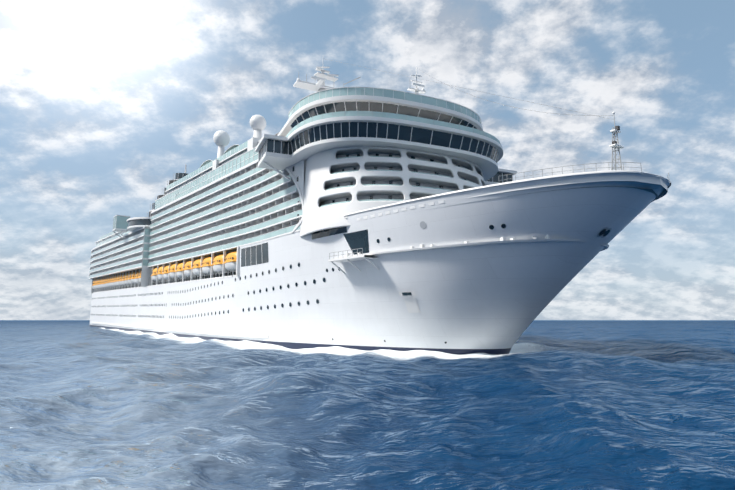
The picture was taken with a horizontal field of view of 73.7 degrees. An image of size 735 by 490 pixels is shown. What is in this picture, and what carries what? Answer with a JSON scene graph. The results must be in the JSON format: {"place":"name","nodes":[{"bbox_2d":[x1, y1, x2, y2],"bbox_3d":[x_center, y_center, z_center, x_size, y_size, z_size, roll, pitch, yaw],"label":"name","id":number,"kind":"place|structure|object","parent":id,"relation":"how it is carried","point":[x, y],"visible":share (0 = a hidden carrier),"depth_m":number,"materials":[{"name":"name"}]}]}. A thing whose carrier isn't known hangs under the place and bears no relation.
{"place":"outdoors","nodes":[
{"label":"outdoors","id":0,"kind":"place"},
{"bbox_2d":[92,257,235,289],"bbox_3d":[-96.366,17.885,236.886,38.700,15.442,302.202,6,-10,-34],"label":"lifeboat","id":1,"kind":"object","parent":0,"point":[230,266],"depth_m":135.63,"materials":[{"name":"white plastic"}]},
{"bbox_2d":[290,166,301,225],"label":"dark glass","id":2,"kind":"object","parent":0,"point":[298,193],"depth_m":84.25,"materials":[{"name":"black glass"}]},
{"bbox_2d":[213,65,424,157],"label":"antennas","id":3,"kind":"object","parent":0,"point":[221,138],"visible":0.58,"depth_m":106.82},
{"bbox_2d":[256,217,420,312],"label":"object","id":4,"kind":"object","parent":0,"point":[411,303],"visible":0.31,"depth_m":66.63,"materials":[{"name":"white metal"}]},
{"bbox_2d":[0,320,734,489],"bbox_3d":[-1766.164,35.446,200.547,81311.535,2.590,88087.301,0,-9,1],"label":"water","id":5,"kind":"structure","parent":0,"point":[593,405],"depth_m":25.83,"materials":[{"name":"blue liquid"}]},
{"bbox_2d":[89,324,510,354],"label":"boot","id":6,"kind":"object","parent":5,"relation":"in","point":[290,345],"visible":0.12,"depth_m":78.10,"materials":[{"name":"blue"}]},
{"bbox_2d":[90,172,669,348],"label":"hull","id":7,"kind":"object","parent":5,"relation":"in","point":[496,296],"visible":0.9,"depth_m":65.31,"materials":[{"name":"paint"}]},
{"bbox_2d":[95,247,236,278],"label":"lifeboat davits","id":8,"kind":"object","parent":7,"relation":"on","point":[183,259],"depth_m":138.30,"materials":[{"name":"grey metal"}]},
{"bbox_2d":[91,246,239,292],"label":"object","id":9,"kind":"object","parent":8,"relation":"on","point":[201,271],"depth_m":145.92,"materials":[{"name":"white metal"}]},
{"bbox_2d":[89,159,303,286],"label":"balconies","id":10,"kind":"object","parent":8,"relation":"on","point":[146,273],"depth_m":117.50,"materials":[{"name":"white metal"}]},
{"bbox_2d":[96,141,257,246],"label":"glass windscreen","id":11,"kind":"object","parent":10,"relation":"on","point":[121,222],"visible":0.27,"depth_m":136.07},
{"bbox_2d":[89,167,301,277],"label":"balcony railings","id":12,"kind":"object","parent":10,"relation":"attached to","point":[256,215],"visible":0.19,"depth_m":118.42,"materials":[{"name":"teal glass"}]},
{"bbox_2d":[95,59,669,243],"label":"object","id":13,"kind":"object","parent":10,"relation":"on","point":[253,142],"depth_m":108.92,"materials":[{"name":"white metal"}]},
{"bbox_2d":[91,322,268,337],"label":"rubrail","id":14,"kind":"object","parent":7,"relation":"on","point":[223,334],"visible":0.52,"depth_m":118.14,"materials":[{"name":"white metal"}]},
{"bbox_2d":[92,224,505,343],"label":"portholes","id":15,"kind":"object","parent":7,"relation":"attached to","point":[491,227],"visible":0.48,"depth_m":105.15,"materials":[{"name":"black glass"}]},
{"bbox_2d":[328,255,378,273],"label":"platform door","id":16,"kind":"structure","parent":7,"relation":"attached to","point":[355,258],"depth_m":70.41,"materials":[{"name":"white paint"}]},
{"bbox_2d":[329,248,362,258],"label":"platform railing","id":17,"kind":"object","parent":16,"relation":"on","point":[347,252],"depth_m":69.89,"materials":[{"name":"white metal"}]},
{"bbox_2d":[164,221,611,318],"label":"portholes","id":18,"kind":"object","parent":7,"relation":"attached to","point":[422,224],"visible":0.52,"depth_m":86.92,"materials":[{"name":"grey metal"}]},
{"bbox_2d":[357,200,443,220],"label":"bulwark ports","id":19,"kind":"object","parent":7,"relation":"on","point":[405,209],"visible":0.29,"depth_m":64.29,"materials":[{"name":"white metal"}]},
{"bbox_2d":[241,227,609,295],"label":"hull openings","id":20,"kind":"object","parent":7,"relation":"in","point":[251,255],"depth_m":75.96,"materials":[{"name":"grey metal"}]},
{"bbox_2d":[331,235,608,258],"bbox_3d":[16.788,1.419,70.698,31.464,1.044,33.640,6,-10,-34],"label":"ledge","id":21,"kind":"object","parent":7,"relation":"on","point":[513,240],"visible":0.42,"depth_m":58.58,"materials":[{"name":"white paint"}]},
{"bbox_2d":[343,170,671,215],"bbox_3d":[17.027,-4.021,71.175,34.542,1.500,48.526,6,-10,-34],"label":"cap rail","id":22,"kind":"object","parent":7,"relation":"on","point":[657,179],"visible":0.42,"depth_m":51.48,"materials":[{"name":"white metal"}]},
{"bbox_2d":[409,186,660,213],"bbox_3d":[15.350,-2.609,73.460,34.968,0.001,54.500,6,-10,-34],"label":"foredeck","id":23,"kind":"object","parent":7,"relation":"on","point":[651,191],"visible":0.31,"depth_m":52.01,"materials":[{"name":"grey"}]},
{"bbox_2d":[300,146,484,236],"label":"front superstructure","id":24,"kind":"object","parent":23,"relation":"on","point":[318,175],"visible":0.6,"depth_m":76.51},
{"bbox_2d":[319,149,483,206],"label":"balcony openings","id":25,"kind":"object","parent":24,"relation":"attached to","point":[369,180],"visible":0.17,"depth_m":77.71,"materials":[{"name":"glass"}]},
{"bbox_2d":[0,0,734,319],"label":"sky","id":26,"kind":"structure","parent":0,"point":[103,102],"materials":[{"name":"blue"}]},
{"bbox_2d":[255,87,516,202],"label":"bridge","id":27,"kind":"structure","parent":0,"point":[277,162],"depth_m":80.00,"materials":[{"name":"white metal"}]},
{"bbox_2d":[286,88,500,206],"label":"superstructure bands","id":28,"kind":"object","parent":27,"relation":"attached to","point":[384,93],"visible":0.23,"depth_m":79.45,"materials":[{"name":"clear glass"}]}
]}

